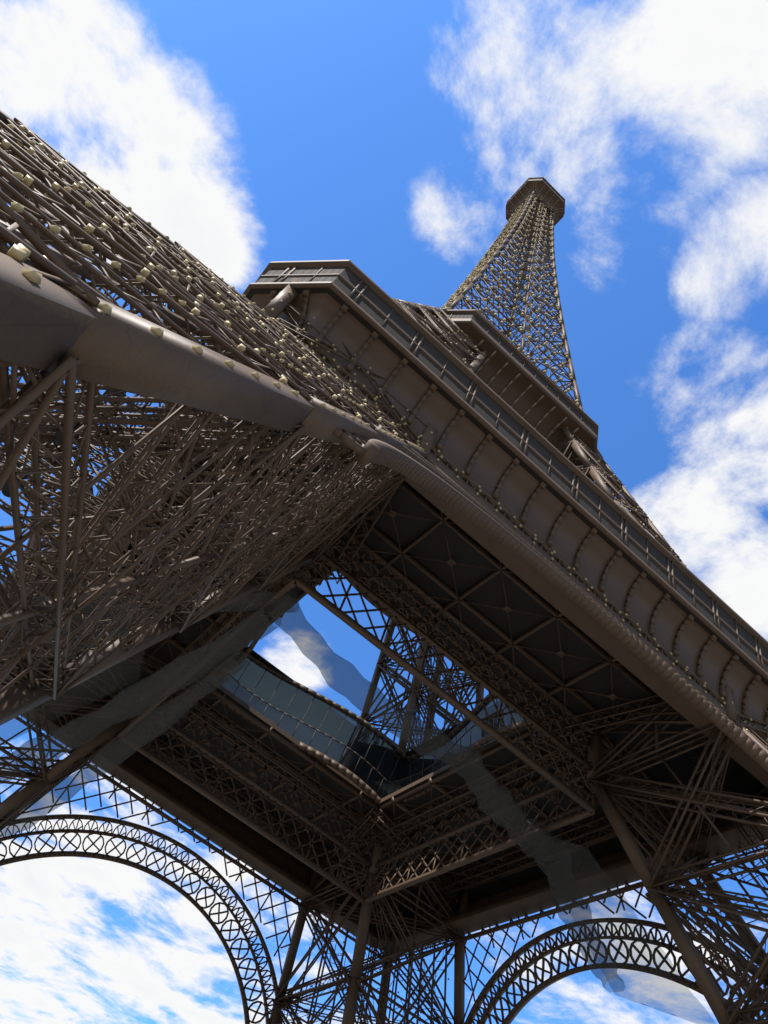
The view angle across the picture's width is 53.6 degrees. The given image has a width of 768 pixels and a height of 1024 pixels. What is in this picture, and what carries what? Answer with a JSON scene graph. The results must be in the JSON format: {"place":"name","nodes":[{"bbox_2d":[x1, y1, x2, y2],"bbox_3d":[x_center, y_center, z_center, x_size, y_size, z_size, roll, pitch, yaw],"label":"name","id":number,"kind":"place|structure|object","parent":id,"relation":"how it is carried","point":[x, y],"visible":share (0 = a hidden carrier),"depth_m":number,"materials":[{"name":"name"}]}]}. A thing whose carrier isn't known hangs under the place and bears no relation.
{"place":"outdoors","nodes":[
{"label":"outdoors","id":0,"kind":"place"},
{"bbox_2d":[0,0,767,1023],"label":"sky","id":1,"kind":"structure","parent":0,"point":[394,139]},
{"label":"ground surface","id":2,"kind":"structure","parent":0,"visible":0},
{"bbox_2d":[0,117,767,1023],"bbox_3d":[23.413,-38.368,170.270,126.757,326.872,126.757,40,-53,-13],"label":"lattice girders","id":3,"kind":"object","parent":2,"relation":"on","point":[298,531],"visible":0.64,"depth_m":63.45,"materials":[{"name":"brown metal"}]},
{"bbox_2d":[1,390,126,496],"bbox_3d":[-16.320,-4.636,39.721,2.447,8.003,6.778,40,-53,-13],"label":"floodlights","id":4,"kind":"object","parent":3,"relation":"attached to","point":[58,439],"visible":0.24,"depth_m":38.37,"materials":[{"name":"black metal"}]},
{"bbox_2d":[0,177,767,952],"bbox_3d":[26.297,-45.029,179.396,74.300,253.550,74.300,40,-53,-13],"label":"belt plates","id":5,"kind":"object","parent":3,"relation":"attached to","point":[572,887],"visible":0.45,"depth_m":74.13,"materials":[{"name":"metal"}]},
{"bbox_2d":[9,181,767,933],"bbox_3d":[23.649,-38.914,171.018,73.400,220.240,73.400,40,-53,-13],"label":"gallery coves","id":6,"kind":"object","parent":5,"relation":"on","point":[439,411],"visible":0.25,"depth_m":67.31,"materials":[{"name":"paint"}]},
{"bbox_2d":[0,420,767,1023],"bbox_3d":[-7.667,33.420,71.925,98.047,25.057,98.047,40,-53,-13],"label":"decorative arches","id":7,"kind":"structure","parent":3,"relation":"attached to","point":[412,464],"depth_m":84.39,"materials":[{"name":"brown metal"}]},
{"bbox_2d":[1,197,767,920],"bbox_3d":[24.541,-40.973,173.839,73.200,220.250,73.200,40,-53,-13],"label":"deck undersides","id":8,"kind":"object","parent":3,"relation":"attached to","point":[491,593],"visible":0.2,"depth_m":81.07,"materials":[{"name":"metal"}]},
{"bbox_2d":[220,629,511,793],"bbox_3d":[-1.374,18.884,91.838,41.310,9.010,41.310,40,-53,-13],"label":"pavilion frames","id":9,"kind":"structure","parent":8,"relation":"on","point":[399,750],"depth_m":103.43,"materials":[{"name":"metal"}]},
{"bbox_2d":[213,630,522,798],"bbox_3d":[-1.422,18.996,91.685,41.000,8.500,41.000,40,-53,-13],"label":"pavilion glazing","id":10,"kind":"structure","parent":9,"relation":"in","point":[283,695],"depth_m":101.92,"materials":[{"name":"clear glass"}]},
{"bbox_2d":[430,182,579,460],"bbox_3d":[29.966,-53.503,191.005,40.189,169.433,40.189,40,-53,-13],"label":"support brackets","id":11,"kind":"object","parent":8,"relation":"on","point":[522,393],"visible":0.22,"depth_m":119.79,"materials":[{"name":"metal"}]},
{"bbox_2d":[256,178,767,672],"bbox_3d":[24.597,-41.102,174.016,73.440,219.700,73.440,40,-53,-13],"label":"guard panels","id":12,"kind":"object","parent":8,"relation":"on","point":[464,380],"visible":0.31,"depth_m":66.59,"materials":[{"name":"metal"}]},
{"bbox_2d":[1,124,767,1022],"bbox_3d":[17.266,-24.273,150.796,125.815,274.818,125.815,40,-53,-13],"label":"tower lamps","id":13,"kind":"object","parent":3,"relation":"attached to","point":[19,252],"visible":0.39,"depth_m":42.36,"materials":[{"name":"beige metal"}]},
{"bbox_2d":[0,110,767,1023],"bbox_3d":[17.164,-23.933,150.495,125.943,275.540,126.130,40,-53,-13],"label":"tower legs","id":14,"kind":"object","parent":2,"relation":"on","point":[46,324],"visible":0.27,"depth_m":26.57,"materials":[{"name":"metal"}]}
]}

